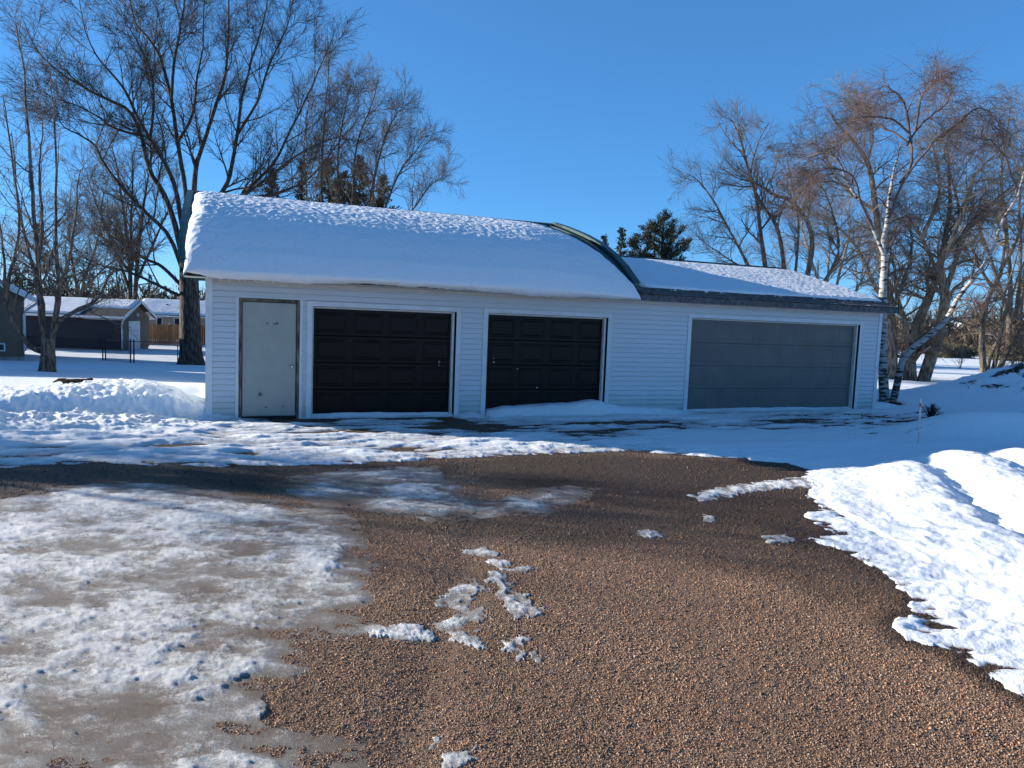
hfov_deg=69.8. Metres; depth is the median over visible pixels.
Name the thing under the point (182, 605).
snow cover
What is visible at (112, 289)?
spruce tree
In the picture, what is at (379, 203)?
spruce tree
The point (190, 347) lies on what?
maple tree
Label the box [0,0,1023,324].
sky
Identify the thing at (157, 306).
roof snow
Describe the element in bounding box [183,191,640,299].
roof snow
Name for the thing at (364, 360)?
garage door
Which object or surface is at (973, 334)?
spruce tree
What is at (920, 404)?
marker stake
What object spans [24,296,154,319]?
roof snow
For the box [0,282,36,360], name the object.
house
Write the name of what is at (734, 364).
garage door
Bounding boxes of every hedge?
[937,342,978,358]
[985,346,1023,360]
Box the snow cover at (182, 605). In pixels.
[0,339,1023,767]
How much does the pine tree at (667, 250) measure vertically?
12.105 m
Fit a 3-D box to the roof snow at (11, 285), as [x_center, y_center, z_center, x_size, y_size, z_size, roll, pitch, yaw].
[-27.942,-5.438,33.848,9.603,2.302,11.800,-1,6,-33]
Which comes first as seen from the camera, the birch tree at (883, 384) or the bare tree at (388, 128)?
the birch tree at (883, 384)
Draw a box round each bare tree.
[0,161,168,296]
[44,117,189,299]
[269,22,468,289]
[658,92,908,281]
[735,162,879,291]
[924,75,1023,351]
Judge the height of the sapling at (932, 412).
0.428 m
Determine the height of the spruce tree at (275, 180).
15.112 m
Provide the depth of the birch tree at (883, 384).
19.20 m
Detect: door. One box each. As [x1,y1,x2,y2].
[128,321,139,349]
[242,302,295,415]
[312,308,450,413]
[485,315,602,408]
[687,319,853,409]
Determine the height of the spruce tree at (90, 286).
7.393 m
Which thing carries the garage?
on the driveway
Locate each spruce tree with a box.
[11,267,34,293]
[16,221,65,295]
[61,270,79,296]
[78,273,101,297]
[99,275,123,298]
[156,286,178,299]
[246,171,279,285]
[294,159,306,200]
[304,158,345,202]
[327,170,360,204]
[344,154,374,205]
[370,174,408,293]
[949,314,992,349]
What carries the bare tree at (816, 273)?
on the snow cover at (182, 605)
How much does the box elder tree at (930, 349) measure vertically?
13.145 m
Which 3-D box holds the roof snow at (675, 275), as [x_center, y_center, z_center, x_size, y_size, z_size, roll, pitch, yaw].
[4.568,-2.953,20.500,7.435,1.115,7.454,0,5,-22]
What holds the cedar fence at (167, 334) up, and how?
on the snow cover at (182, 605)
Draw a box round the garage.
[177,190,898,418]
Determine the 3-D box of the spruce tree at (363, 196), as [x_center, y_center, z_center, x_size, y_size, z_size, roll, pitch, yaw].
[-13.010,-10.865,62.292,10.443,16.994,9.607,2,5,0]
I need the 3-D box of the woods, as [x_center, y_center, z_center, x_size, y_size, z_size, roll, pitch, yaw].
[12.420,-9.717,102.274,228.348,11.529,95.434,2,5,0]
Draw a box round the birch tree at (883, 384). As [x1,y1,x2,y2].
[751,29,1023,403]
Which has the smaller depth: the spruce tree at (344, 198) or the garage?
the garage
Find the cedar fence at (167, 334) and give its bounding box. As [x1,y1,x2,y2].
[149,323,204,344]
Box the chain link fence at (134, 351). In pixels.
[25,336,204,362]
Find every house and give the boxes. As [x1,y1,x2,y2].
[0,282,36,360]
[26,300,156,350]
[142,298,204,338]
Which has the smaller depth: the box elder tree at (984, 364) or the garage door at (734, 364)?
the garage door at (734, 364)
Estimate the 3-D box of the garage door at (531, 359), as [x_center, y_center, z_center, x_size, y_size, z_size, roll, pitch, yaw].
[0.706,-0.376,15.309,2.692,2.045,0.064,0,5,-22]
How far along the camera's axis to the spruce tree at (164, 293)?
87.28 m
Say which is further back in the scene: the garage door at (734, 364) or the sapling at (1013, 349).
the sapling at (1013, 349)
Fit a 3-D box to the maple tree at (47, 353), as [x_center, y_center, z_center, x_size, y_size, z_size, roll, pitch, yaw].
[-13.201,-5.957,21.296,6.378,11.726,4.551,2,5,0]
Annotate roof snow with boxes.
[1,280,29,294]
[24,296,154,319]
[142,298,204,315]
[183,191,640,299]
[621,257,881,301]
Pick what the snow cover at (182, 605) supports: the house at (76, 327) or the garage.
the house at (76, 327)
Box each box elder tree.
[756,60,1023,381]
[920,87,1023,372]
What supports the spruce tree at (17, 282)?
on the snow cover at (182, 605)
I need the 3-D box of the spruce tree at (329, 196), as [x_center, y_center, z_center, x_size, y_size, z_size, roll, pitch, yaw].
[-14.834,-10.174,59.396,9.027,15.992,9.500,2,5,0]
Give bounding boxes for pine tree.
[600,234,608,245]
[614,227,628,254]
[625,208,693,260]
[626,226,656,257]
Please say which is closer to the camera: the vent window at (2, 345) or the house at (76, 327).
the vent window at (2, 345)
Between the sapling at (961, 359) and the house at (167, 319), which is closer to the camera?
the sapling at (961, 359)
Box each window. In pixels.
[0,343,4,350]
[156,317,161,324]
[174,318,178,324]
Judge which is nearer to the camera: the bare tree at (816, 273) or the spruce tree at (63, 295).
the bare tree at (816, 273)
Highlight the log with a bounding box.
[53,378,92,383]
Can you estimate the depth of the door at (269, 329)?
13.18 m
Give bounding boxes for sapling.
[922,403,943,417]
[943,341,970,368]
[998,336,1023,365]
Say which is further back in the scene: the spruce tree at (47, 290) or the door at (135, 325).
the spruce tree at (47, 290)
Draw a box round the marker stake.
[917,398,921,443]
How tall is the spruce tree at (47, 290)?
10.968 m
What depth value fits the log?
16.19 m
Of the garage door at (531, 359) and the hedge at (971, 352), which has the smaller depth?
the garage door at (531, 359)
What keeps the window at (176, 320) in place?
in the house at (167, 319)
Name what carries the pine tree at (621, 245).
on the snow cover at (182, 605)
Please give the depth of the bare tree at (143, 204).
60.91 m
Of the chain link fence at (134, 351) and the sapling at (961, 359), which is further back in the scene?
the sapling at (961, 359)
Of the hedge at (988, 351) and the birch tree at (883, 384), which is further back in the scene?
the hedge at (988, 351)
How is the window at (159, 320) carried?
in the house at (167, 319)
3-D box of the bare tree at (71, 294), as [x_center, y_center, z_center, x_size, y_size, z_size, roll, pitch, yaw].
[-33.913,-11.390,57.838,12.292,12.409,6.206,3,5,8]
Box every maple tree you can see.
[0,0,156,371]
[0,0,424,364]
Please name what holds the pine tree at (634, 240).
on the snow cover at (182, 605)
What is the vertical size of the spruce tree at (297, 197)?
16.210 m
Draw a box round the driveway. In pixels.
[0,414,1023,767]
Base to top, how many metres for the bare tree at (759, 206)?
14.815 m
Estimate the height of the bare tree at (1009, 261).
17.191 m
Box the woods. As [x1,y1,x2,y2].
[6,265,1023,355]

